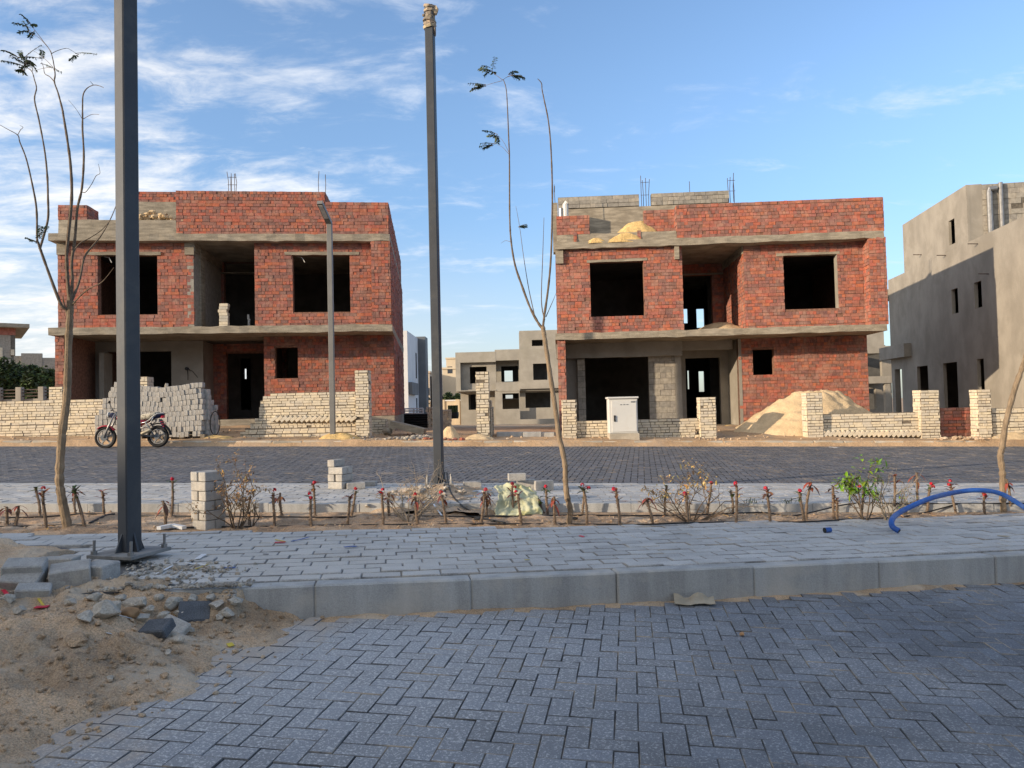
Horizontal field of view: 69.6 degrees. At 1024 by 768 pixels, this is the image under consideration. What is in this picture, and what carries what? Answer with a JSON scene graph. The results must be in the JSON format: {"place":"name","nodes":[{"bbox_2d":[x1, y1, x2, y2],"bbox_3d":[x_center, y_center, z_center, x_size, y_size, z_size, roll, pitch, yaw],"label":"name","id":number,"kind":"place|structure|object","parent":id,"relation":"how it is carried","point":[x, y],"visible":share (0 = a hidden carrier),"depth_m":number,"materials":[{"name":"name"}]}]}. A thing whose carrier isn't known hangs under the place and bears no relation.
{"place":"outdoors","nodes":[
{"label":"outdoors","id":0,"kind":"place"},
{"bbox_2d":[218,303,229,325],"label":"block pier","id":1,"kind":"structure","parent":0,"point":[224,314],"depth_m":24.07,"materials":[{"name":"white brick"}]},
{"bbox_2d":[0,512,1022,534],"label":"planting bed","id":2,"kind":"object","parent":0,"point":[298,524],"visible":0.43,"depth_m":7.39,"materials":[{"name":"soil"}]},
{"bbox_2d":[32,486,49,527],"bbox_3d":[-4.359,1.157,6.840,0.106,0.421,0.146,-2,-2,8],"label":"thorny plant","id":3,"kind":"object","parent":2,"relation":"on","point":[42,495],"visible":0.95,"depth_m":6.83,"materials":[{"name":"brown plant"}]},
{"bbox_2d":[0,14,114,528],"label":"sapling","id":4,"kind":"object","parent":2,"relation":"on","point":[62,502],"visible":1,"depth_m":6.92,"materials":[{"name":"brown plant"}]},
{"bbox_2d":[65,485,85,526],"bbox_3d":[-4.105,1.159,6.921,0.194,0.432,0.142,0,-2,-35],"label":"thorny plant","id":5,"kind":"object","parent":2,"relation":"on","point":[74,492],"visible":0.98,"depth_m":6.92,"materials":[{"name":"brown plant"}]},
{"bbox_2d":[193,520,214,530],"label":"paving block","id":6,"kind":"object","parent":2,"relation":"on","point":[203,525],"depth_m":6.83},
{"bbox_2d":[191,510,198,519],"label":"paving block","id":7,"kind":"object","parent":6,"relation":"on","point":[194,516],"depth_m":6.87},
{"bbox_2d":[192,500,214,510],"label":"paving block","id":8,"kind":"object","parent":7,"relation":"on","point":[204,506],"depth_m":6.83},
{"bbox_2d":[191,491,199,500],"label":"paving block","id":9,"kind":"object","parent":8,"relation":"on","point":[194,495],"depth_m":6.87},
{"bbox_2d":[191,481,214,490],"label":"paving block","id":10,"kind":"object","parent":9,"relation":"on","point":[202,486],"depth_m":6.84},
{"bbox_2d":[199,490,224,500],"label":"paving block","id":11,"kind":"object","parent":8,"relation":"on","point":[208,495],"depth_m":6.84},
{"bbox_2d":[214,480,224,489],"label":"paving block","id":12,"kind":"object","parent":11,"relation":"on","point":[217,483],"depth_m":6.92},
{"bbox_2d":[198,470,224,481],"bbox_3d":[-2.819,0.863,6.910,0.104,0.085,0.214,-2,-2,32],"label":"paving block","id":13,"kind":"object","parent":12,"relation":"on","point":[206,476],"depth_m":6.84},
{"bbox_2d":[214,518,224,528],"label":"paving block","id":14,"kind":"object","parent":2,"relation":"on","point":[219,523],"depth_m":6.91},
{"bbox_2d":[199,508,225,520],"bbox_3d":[-2.810,1.224,6.907,0.104,0.085,0.214,-3,-2,34],"label":"paving block","id":15,"kind":"object","parent":14,"relation":"on","point":[215,512],"depth_m":6.85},
{"bbox_2d":[185,449,271,528],"bbox_3d":[-2.616,0.995,6.848,0.690,0.766,0.562,-2,-2,9],"label":"dry bush","id":16,"kind":"object","parent":2,"relation":"on","point":[235,499],"visible":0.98,"depth_m":6.86,"materials":[{"name":"brown plant"}]},
{"bbox_2d":[237,490,262,525],"bbox_3d":[-2.529,1.195,7.077,0.310,0.418,0.338,-1,-2,-14],"label":"dry bush","id":17,"kind":"object","parent":2,"relation":"on","point":[255,507],"visible":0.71,"depth_m":7.06,"materials":[{"name":"brown plant"}]},
{"bbox_2d":[364,460,449,521],"bbox_3d":[-1.036,1.078,7.446,0.937,0.680,0.543,-1,-2,-21],"label":"dry bush","id":18,"kind":"object","parent":2,"relation":"on","point":[420,504],"visible":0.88,"depth_m":7.43,"materials":[{"name":"brown plant"}]},
{"bbox_2d":[0,503,958,531],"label":"drip pipe","id":19,"kind":"object","parent":2,"relation":"on","point":[558,523],"visible":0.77,"depth_m":7.07,"materials":[{"name":"plastic"}]},
{"bbox_2d":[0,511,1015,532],"bbox_3d":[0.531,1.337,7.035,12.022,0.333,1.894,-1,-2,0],"label":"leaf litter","id":20,"kind":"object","parent":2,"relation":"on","point":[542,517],"visible":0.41,"depth_m":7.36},
{"bbox_2d":[9,502,1023,517],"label":"drip pipe","id":21,"kind":"object","parent":2,"relation":"on","point":[502,516],"visible":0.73,"depth_m":7.66,"materials":[{"name":"plastic"}]},
{"bbox_2d":[494,483,542,515],"bbox_3d":[0.059,1.238,8.011,0.525,0.309,0.698,-1,-2,0],"label":"woven sack","id":22,"kind":"object","parent":2,"relation":"on","point":[529,502],"visible":0.88,"depth_m":7.86,"materials":[{"name":"fabric"}]},
{"bbox_2d":[468,57,572,524],"bbox_3d":[0.077,-0.948,7.398,0.969,4.741,0.334,-2,-2,22],"label":"sapling","id":23,"kind":"object","parent":2,"relation":"on","point":[567,499],"visible":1,"depth_m":7.25,"materials":[{"name":"brown plant"}]},
{"bbox_2d":[538,485,551,514],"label":"thorny plant","id":24,"kind":"object","parent":2,"relation":"on","point":[546,500],"visible":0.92,"depth_m":7.80,"materials":[{"name":"brown plant"}]},
{"bbox_2d":[577,483,590,524],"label":"thorny plant","id":25,"kind":"object","parent":2,"relation":"on","point":[583,489],"visible":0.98,"depth_m":7.04,"materials":[{"name":"brown plant"}]},
{"bbox_2d":[639,458,766,521],"bbox_3d":[1.874,1.051,7.396,1.313,0.674,0.834,-1,-2,0],"label":"dry bush","id":26,"kind":"object","parent":2,"relation":"on","point":[682,500],"visible":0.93,"depth_m":7.28,"materials":[{"name":"brown plant"}]},
{"bbox_2d":[761,486,773,521],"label":"thorny plant","id":27,"kind":"object","parent":2,"relation":"on","point":[767,495],"visible":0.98,"depth_m":6.71,"materials":[{"name":"brown plant"}]},
{"bbox_2d":[803,482,820,519],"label":"thorny plant","id":28,"kind":"object","parent":2,"relation":"on","point":[809,487],"visible":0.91,"depth_m":7.34,"materials":[{"name":"brown plant"}]},
{"bbox_2d":[825,482,841,518],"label":"thorny plant","id":29,"kind":"object","parent":2,"relation":"on","point":[834,502],"visible":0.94,"depth_m":7.40,"materials":[{"name":"brown plant"}]},
{"bbox_2d":[831,454,886,519],"bbox_3d":[3.248,0.962,6.914,0.549,0.641,0.583,-1,-2,0],"label":"green shrub","id":30,"kind":"object","parent":2,"relation":"on","point":[850,485],"visible":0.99,"depth_m":6.84,"materials":[{"name":"green plant"}]},
{"bbox_2d":[864,468,922,519],"bbox_3d":[3.491,1.011,6.793,0.500,0.542,0.524,-1,-2,0],"label":"dry bush","id":31,"kind":"object","parent":2,"relation":"on","point":[884,506],"visible":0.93,"depth_m":6.81,"materials":[{"name":"brown plant"}]},
{"bbox_2d":[997,355,1023,512],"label":"sapling","id":32,"kind":"object","parent":2,"relation":"on","point":[1002,446],"visible":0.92,"depth_m":8.01,"materials":[{"name":"brown plant"}]},
{"bbox_2d":[0,513,1023,594],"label":"pavement","id":33,"kind":"structure","parent":0,"point":[329,555],"depth_m":5.54,"materials":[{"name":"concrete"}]},
{"bbox_2d":[86,0,170,560],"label":"light pole","id":34,"kind":"object","parent":33,"relation":"on","point":[130,546],"visible":1,"depth_m":5.09,"materials":[{"name":"metal"}]},
{"bbox_2d":[2,557,265,616],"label":"gravel","id":35,"kind":"structure","parent":33,"relation":"on","point":[176,567],"depth_m":4.43,"materials":[{"name":"gravel"}]},
{"bbox_2d":[888,488,1023,532],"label":"blue pipe","id":36,"kind":"object","parent":33,"relation":"on","point":[894,516],"visible":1,"depth_m":6.81,"materials":[{"name":"plastic"}]},
{"bbox_2d":[0,446,1023,483],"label":"road","id":37,"kind":"structure","parent":0,"point":[496,464],"depth_m":14.76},
{"bbox_2d":[94,401,171,447],"bbox_3d":[-9.751,1.034,18.934,1.982,1.225,0.810,-1,-2,0],"label":"motorbike","id":38,"kind":"object","parent":37,"relation":"on","point":[146,418],"visible":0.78,"depth_m":18.89,"materials":[{"name":"black metal"}]},
{"bbox_2d":[0,483,1023,501],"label":"pavement","id":39,"kind":"structure","parent":0,"point":[632,492],"depth_m":8.96,"materials":[{"name":"concrete"}]},
{"bbox_2d":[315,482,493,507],"bbox_3d":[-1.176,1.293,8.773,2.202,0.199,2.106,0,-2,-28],"label":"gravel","id":40,"kind":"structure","parent":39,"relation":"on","point":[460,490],"depth_m":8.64,"materials":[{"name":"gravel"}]},
{"bbox_2d":[339,484,494,515],"bbox_3d":[-0.891,1.330,8.814,1.950,0.223,2.200,-1,-2,0],"label":"dirt mound","id":41,"kind":"object","parent":39,"relation":"on","point":[470,490],"visible":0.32,"depth_m":8.28,"materials":[{"name":"soil"}]},
{"bbox_2d":[422,3,453,485],"bbox_3d":[-1.016,-1.862,9.612,0.370,6.327,0.370,-1,-2,-6],"label":"light pole","id":42,"kind":"object","parent":41,"relation":"on","point":[429,20],"visible":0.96,"depth_m":9.56,"materials":[{"name":"metal"}]},
{"bbox_2d":[534,480,553,490],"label":"paving block","id":43,"kind":"object","parent":39,"relation":"on","point":[539,485],"depth_m":9.19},
{"bbox_2d":[0,398,1023,446],"bbox_3d":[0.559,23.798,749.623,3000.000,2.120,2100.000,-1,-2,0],"label":"ground","id":44,"kind":"structure","parent":0,"point":[536,441],"depth_m":19.58,"materials":[{"name":"sand"}]},
{"bbox_2d":[0,356,21,398],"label":"dense tree","id":45,"kind":"object","parent":44,"relation":"on","point":[7,377],"visible":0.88,"depth_m":39.87,"materials":[{"name":"green plant"}]},
{"bbox_2d":[0,323,29,363],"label":"grey house","id":46,"kind":"structure","parent":44,"relation":"on","point":[10,333],"depth_m":58.20,"materials":[{"name":"concrete"}]},
{"bbox_2d":[5,360,39,398],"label":"dense tree","id":47,"kind":"object","parent":44,"relation":"on","point":[30,366],"visible":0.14,"depth_m":40.80,"materials":[{"name":"green plant"}]},
{"bbox_2d":[0,387,48,400],"bbox_3d":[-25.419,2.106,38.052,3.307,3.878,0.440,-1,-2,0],"label":"rail fence","id":48,"kind":"object","parent":44,"relation":"on","point":[42,392],"visible":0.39,"depth_m":37.99,"materials":[{"name":"metal"}]},
{"bbox_2d":[14,353,54,368],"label":"block shell","id":49,"kind":"object","parent":44,"relation":"on","point":[37,359],"visible":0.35,"depth_m":52.03,"materials":[{"name":"grey concrete"}]},
{"bbox_2d":[18,365,54,398],"bbox_3d":[-25.675,0.385,40.005,1.946,2.815,1.754,0,-2,-39],"label":"dense tree","id":50,"kind":"object","parent":44,"relation":"on","point":[37,377],"visible":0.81,"depth_m":39.57,"materials":[{"name":"green plant"}]},
{"bbox_2d":[0,399,102,436],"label":"white brick wall","id":51,"kind":"structure","parent":44,"relation":"on","point":[41,418],"depth_m":20.98,"materials":[{"name":"brick"}]},
{"bbox_2d":[49,387,62,399],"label":"white brick wall","id":52,"kind":"structure","parent":44,"relation":"on","point":[55,393],"depth_m":23.00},
{"bbox_2d":[48,173,404,430],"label":"brick house","id":53,"kind":"structure","parent":44,"relation":"on","point":[259,258],"depth_m":24.40,"materials":[{"name":"brick"}]},
{"bbox_2d":[139,210,182,220],"bbox_3d":[-11.544,-5.395,23.876,2.085,0.428,0.632,-1,-2,0],"label":"rubble","id":54,"kind":"object","parent":53,"relation":"on","point":[163,216],"visible":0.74,"depth_m":23.68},
{"bbox_2d":[240,370,371,437],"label":"white brick wall","id":55,"kind":"structure","parent":44,"relation":"on","point":[357,402],"depth_m":20.88,"materials":[{"name":"brick"}]},
{"bbox_2d":[270,415,356,421],"bbox_3d":[-5.598,0.985,20.804,2.444,0.240,0.120,-1,-2,0],"label":"brick edging","id":56,"kind":"object","parent":55,"relation":"attached to","point":[286,418],"visible":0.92,"depth_m":20.74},
{"bbox_2d":[317,201,335,433],"bbox_3d":[-4.989,-1.689,19.815,0.152,6.306,0.942,-1,-2,3],"label":"street lamp","id":57,"kind":"object","parent":44,"relation":"on","point":[328,222],"visible":0.89,"depth_m":20.14,"materials":[{"name":"metal"}]},
{"bbox_2d":[319,432,359,439],"bbox_3d":[-4.726,1.438,20.214,1.273,0.264,0.805,-1,-2,0],"label":"sand heap","id":58,"kind":"object","parent":44,"relation":"on","point":[340,436],"visible":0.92,"depth_m":20.00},
{"bbox_2d":[372,419,386,434],"bbox_3d":[-4.090,1.397,22.671,0.480,0.620,0.248,-1,-2,0],"label":"brick stack","id":59,"kind":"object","parent":44,"relation":"on","point":[378,425],"depth_m":22.56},
{"bbox_2d":[389,421,426,434],"bbox_3d":[-3.120,1.312,22.123,1.512,0.420,0.651,-2,-2,25],"label":"concrete slab","id":60,"kind":"object","parent":44,"relation":"on","point":[408,427],"depth_m":21.81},
{"bbox_2d":[388,434,432,439],"bbox_3d":[-2.451,1.477,20.483,1.545,0.157,1.649,-2,-2,30],"label":"rubble","id":61,"kind":"object","parent":44,"relation":"on","point":[418,436],"visible":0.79,"depth_m":20.34,"materials":[{"name":"stone"}]},
{"bbox_2d":[403,331,428,421],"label":"modern house","id":62,"kind":"structure","parent":44,"relation":"on","point":[416,386],"depth_m":51.85,"materials":[{"name":"white paint"}]},
{"bbox_2d":[404,413,427,427],"bbox_3d":[-3.915,1.593,29.982,0.964,0.760,0.101,-1,-2,0],"label":"corrugated fence","id":63,"kind":"object","parent":44,"relation":"on","point":[420,420],"visible":0.68,"depth_m":29.97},
{"bbox_2d":[443,409,451,426],"bbox_3d":[-2.758,1.463,30.990,0.447,0.775,0.420,-1,-2,0],"label":"brick stack","id":64,"kind":"object","parent":44,"relation":"on","point":[447,419],"visible":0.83,"depth_m":30.82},
{"bbox_2d":[442,366,459,396],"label":"apartment block","id":65,"kind":"structure","parent":44,"relation":"on","point":[449,378],"depth_m":150.09,"materials":[{"name":"beige paint"}]},
{"bbox_2d":[443,426,459,439],"bbox_3d":[-1.714,1.370,20.271,0.694,0.407,0.578,-1,-2,0],"label":"sand heap","id":66,"kind":"object","parent":44,"relation":"on","point":[450,432],"visible":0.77,"depth_m":20.12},
{"bbox_2d":[429,398,518,424],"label":"building","id":67,"kind":"structure","parent":44,"relation":"on","point":[510,403],"depth_m":71.96,"materials":[{"name":"beige paint"}]},
{"bbox_2d":[475,371,490,435],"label":"white brick wall","id":68,"kind":"structure","parent":44,"relation":"on","point":[482,403],"depth_m":20.59,"materials":[{"name":"brick"}]},
{"bbox_2d":[2,440,975,443],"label":"kerb","id":69,"kind":"structure","parent":44,"relation":"on","point":[278,442],"depth_m":19.57,"materials":[{"name":"concrete"}]},
{"bbox_2d":[455,330,558,424],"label":"grey house","id":70,"kind":"structure","parent":44,"relation":"on","point":[528,385],"depth_m":66.61,"materials":[{"name":"concrete"}]},
{"bbox_2d":[0,483,1023,484],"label":"kerb","id":71,"kind":"structure","parent":44,"relation":"on","point":[503,483],"depth_m":10.00,"materials":[{"name":"concrete"}]},
{"bbox_2d":[497,432,553,436],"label":"kerb stones","id":72,"kind":"object","parent":44,"relation":"on","point":[531,434],"visible":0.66,"depth_m":21.06,"materials":[{"name":"concrete"}]},
{"bbox_2d":[605,396,639,439],"bbox_3d":[3.034,1.000,20.217,0.844,1.294,0.520,-1,-2,0],"label":"electric cabinet","id":73,"kind":"object","parent":44,"relation":"on","point":[622,417],"visible":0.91,"depth_m":20.01,"materials":[{"name":"metal"}]},
{"bbox_2d":[561,397,716,437],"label":"white brick wall","id":74,"kind":"structure","parent":44,"relation":"on","point":[703,424],"depth_m":20.65,"materials":[{"name":"brick"}]},
{"bbox_2d":[553,173,888,431],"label":"brick house","id":75,"kind":"structure","parent":44,"relation":"on","point":[796,291],"depth_m":24.79,"materials":[{"name":"brick"}]},
{"bbox_2d":[608,233,640,241],"bbox_3d":[3.693,-4.775,24.012,1.286,0.312,0.193,-1,-2,0],"label":"sand heap","id":76,"kind":"object","parent":75,"relation":"on","point":[622,237],"visible":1,"depth_m":23.95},
{"bbox_2d":[617,221,656,232],"bbox_3d":[4.183,-5.046,24.745,2.247,0.834,1.488,-1,-2,0],"label":"sand heap","id":77,"kind":"object","parent":75,"relation":"on","point":[635,226],"visible":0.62,"depth_m":24.40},
{"bbox_2d":[700,322,740,328],"bbox_3d":[7.204,-1.900,25.351,2.023,0.441,2.230,0,-2,-32],"label":"sand heap","id":78,"kind":"object","parent":75,"relation":"on","point":[721,325],"visible":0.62,"depth_m":24.89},
{"bbox_2d":[734,390,871,435],"bbox_3d":[9.162,0.920,22.294,5.272,1.504,3.700,-1,-2,0],"label":"sand pile","id":79,"kind":"object","parent":44,"relation":"on","point":[782,417],"visible":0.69,"depth_m":21.67,"materials":[{"name":"sand"}]},
{"bbox_2d":[801,390,940,438],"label":"white brick wall","id":80,"kind":"structure","parent":44,"relation":"on","point":[923,417],"depth_m":20.50,"materials":[{"name":"brick"}]},
{"bbox_2d":[823,430,921,436],"bbox_3d":[9.877,1.376,20.431,3.061,0.258,0.120,-1,-2,0],"label":"brick edging","id":81,"kind":"object","parent":44,"relation":"on","point":[877,433],"visible":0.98,"depth_m":20.37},
{"bbox_2d":[867,331,892,412],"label":"grey house","id":82,"kind":"structure","parent":44,"relation":"on","point":[880,384],"depth_m":47.47,"materials":[{"name":"concrete"}]},
{"bbox_2d":[879,182,1023,411],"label":"rendered house","id":83,"kind":"structure","parent":44,"relation":"on","point":[956,300],"depth_m":28.61,"materials":[{"name":"concrete"}]},
{"bbox_2d":[939,407,970,436],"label":"red brick wall","id":84,"kind":"structure","parent":44,"relation":"on","point":[955,421],"depth_m":20.86,"materials":[{"name":"brick"}]},
{"bbox_2d":[934,436,997,440],"bbox_3d":[12.288,1.693,19.956,1.923,0.604,1.400,-1,-2,0],"label":"rubble","id":85,"kind":"object","parent":44,"relation":"on","point":[963,438],"visible":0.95,"depth_m":19.82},
{"bbox_2d":[969,389,1023,437],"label":"white brick wall","id":86,"kind":"structure","parent":44,"relation":"on","point":[986,419],"depth_m":20.45,"materials":[{"name":"brick"}]},
{"bbox_2d":[992,432,1023,439],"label":"sand heap","id":87,"kind":"object","parent":44,"relation":"on","point":[1015,435],"visible":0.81,"depth_m":19.82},
{"bbox_2d":[0,429,1023,531],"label":"gravel","id":88,"kind":"structure","parent":0,"point":[494,435],"depth_m":19.77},
{"bbox_2d":[0,0,1023,398],"label":"sky","id":89,"kind":"structure","parent":0,"point":[910,104],"materials":[{"name":"blue"}]},
{"bbox_2d":[26,583,1023,767],"bbox_3d":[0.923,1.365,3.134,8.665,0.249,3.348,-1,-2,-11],"label":"road","id":90,"kind":"structure","parent":0,"point":[934,678],"depth_m":3.20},
{"bbox_2d":[0,538,299,767],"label":"dirt","id":91,"kind":"structure","parent":90,"relation":"on","point":[19,741],"depth_m":3.38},
{"bbox_2d":[0,571,44,589],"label":"paving block","id":92,"kind":"object","parent":91,"relation":"on","point":[9,581],"depth_m":4.16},
{"bbox_2d":[1,557,48,579],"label":"paving block","id":93,"kind":"object","parent":91,"relation":"on","point":[26,565],"depth_m":4.22,"materials":[{"name":"concrete"}]},
{"bbox_2d":[14,582,52,597],"bbox_3d":[-2.670,1.152,4.110,0.174,0.053,0.101,6,10,-24],"label":"paving block","id":94,"kind":"object","parent":91,"relation":"on","point":[30,590],"depth_m":4.08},
{"bbox_2d":[45,555,80,566],"bbox_3d":[-2.962,1.175,4.776,0.264,0.101,0.122,-1,-2,-6],"label":"paving block","id":95,"kind":"object","parent":91,"relation":"on","point":[57,559],"depth_m":4.74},
{"bbox_2d":[48,558,90,589],"bbox_3d":[-2.597,1.119,4.327,0.213,0.105,0.193,-4,6,-28],"label":"paving block","id":96,"kind":"object","parent":91,"relation":"on","point":[73,573],"depth_m":4.26,"materials":[{"name":"concrete"}]},
{"bbox_2d":[63,631,87,646],"bbox_3d":[-2.014,1.181,3.401,0.100,0.056,0.086,-1,-2,0],"label":"stone","id":97,"kind":"object","parent":91,"relation":"on","point":[77,638],"visible":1,"depth_m":3.39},
{"bbox_2d":[77,610,92,622],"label":"stone","id":98,"kind":"object","parent":91,"relation":"on","point":[86,616],"visible":1,"depth_m":3.52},
{"bbox_2d":[91,559,119,579],"bbox_3d":[-2.481,1.133,4.436,0.163,0.112,0.152,0,2,14],"label":"paving block","id":99,"kind":"object","parent":91,"relation":"on","point":[102,569],"depth_m":4.40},
{"bbox_2d":[91,599,120,619],"bbox_3d":[-2.047,1.140,3.705,0.154,0.110,0.130,-2,-2,12],"label":"stone","id":100,"kind":"object","parent":91,"relation":"on","point":[104,609],"visible":0.82,"depth_m":3.68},
{"bbox_2d":[121,607,139,617],"bbox_3d":[-2.006,1.201,3.869,0.092,0.058,0.071,-1,-2,0],"label":"cobble","id":101,"kind":"object","parent":91,"relation":"on","point":[131,612],"visible":0.94,"depth_m":3.85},
{"bbox_2d":[121,596,146,607],"bbox_3d":[-2.095,1.215,4.073,0.160,0.072,0.070,-2,-2,14],"label":"stone","id":102,"kind":"object","parent":91,"relation":"on","point":[136,602],"visible":0.79,"depth_m":4.05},
{"bbox_2d":[138,618,175,638],"bbox_3d":[-1.807,1.247,3.750,0.153,0.057,0.101,-7,23,14],"label":"paving block","id":103,"kind":"object","parent":91,"relation":"on","point":[162,628],"depth_m":3.72,"materials":[{"name":"concrete"}]},
{"bbox_2d":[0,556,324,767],"bbox_3d":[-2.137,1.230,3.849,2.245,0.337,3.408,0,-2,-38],"label":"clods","id":104,"kind":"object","parent":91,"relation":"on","point":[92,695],"visible":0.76,"depth_m":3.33,"materials":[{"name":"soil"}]},
{"bbox_2d":[164,597,182,610],"bbox_3d":[-1.917,1.236,4.147,0.082,0.074,0.109,-2,-2,25],"label":"stone","id":105,"kind":"object","parent":91,"relation":"on","point":[171,603],"visible":0.92,"depth_m":4.12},
{"bbox_2d":[164,614,190,634],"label":"stone","id":106,"kind":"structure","parent":91,"relation":"on","point":[182,627],"depth_m":3.94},
{"bbox_2d":[177,601,211,621],"bbox_3d":[-1.783,1.283,4.135,0.175,0.041,0.132,6,38,-26],"label":"paving block","id":107,"kind":"object","parent":91,"relation":"on","point":[194,611],"depth_m":4.12,"materials":[{"name":"concrete"}]},
{"bbox_2d":[164,551,1023,619],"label":"kerb","id":108,"kind":"structure","parent":90,"relation":"on","point":[303,600],"depth_m":4.68,"materials":[{"name":"concrete"}]},
{"bbox_2d":[320,582,1023,621],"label":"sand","id":109,"kind":"structure","parent":90,"relation":"on","point":[917,588],"depth_m":4.66,"materials":[{"name":"sand"}]},
{"bbox_2d":[673,592,715,604],"bbox_3d":[1.153,1.358,4.657,0.270,0.045,0.144,-1,-2,0],"label":"cardboard piece","id":110,"kind":"object","parent":90,"relation":"on","point":[698,598],"visible":1,"depth_m":4.65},
{"bbox_2d":[517,479,534,488],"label":"paving block","id":111,"kind":"object","parent":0,"point":[528,482],"depth_m":9.33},
{"bbox_2d":[508,473,525,480],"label":"paving block","id":112,"kind":"object","parent":111,"relation":"on","point":[516,476],"depth_m":9.19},
{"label":"pavement bed","id":113,"kind":"structure","parent":0,"visible":0},
{"bbox_2d":[0,501,1023,511],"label":"kerb","id":114,"kind":"structure","parent":113,"relation":"on","point":[266,506],"depth_m":7.96,"materials":[{"name":"concrete"}]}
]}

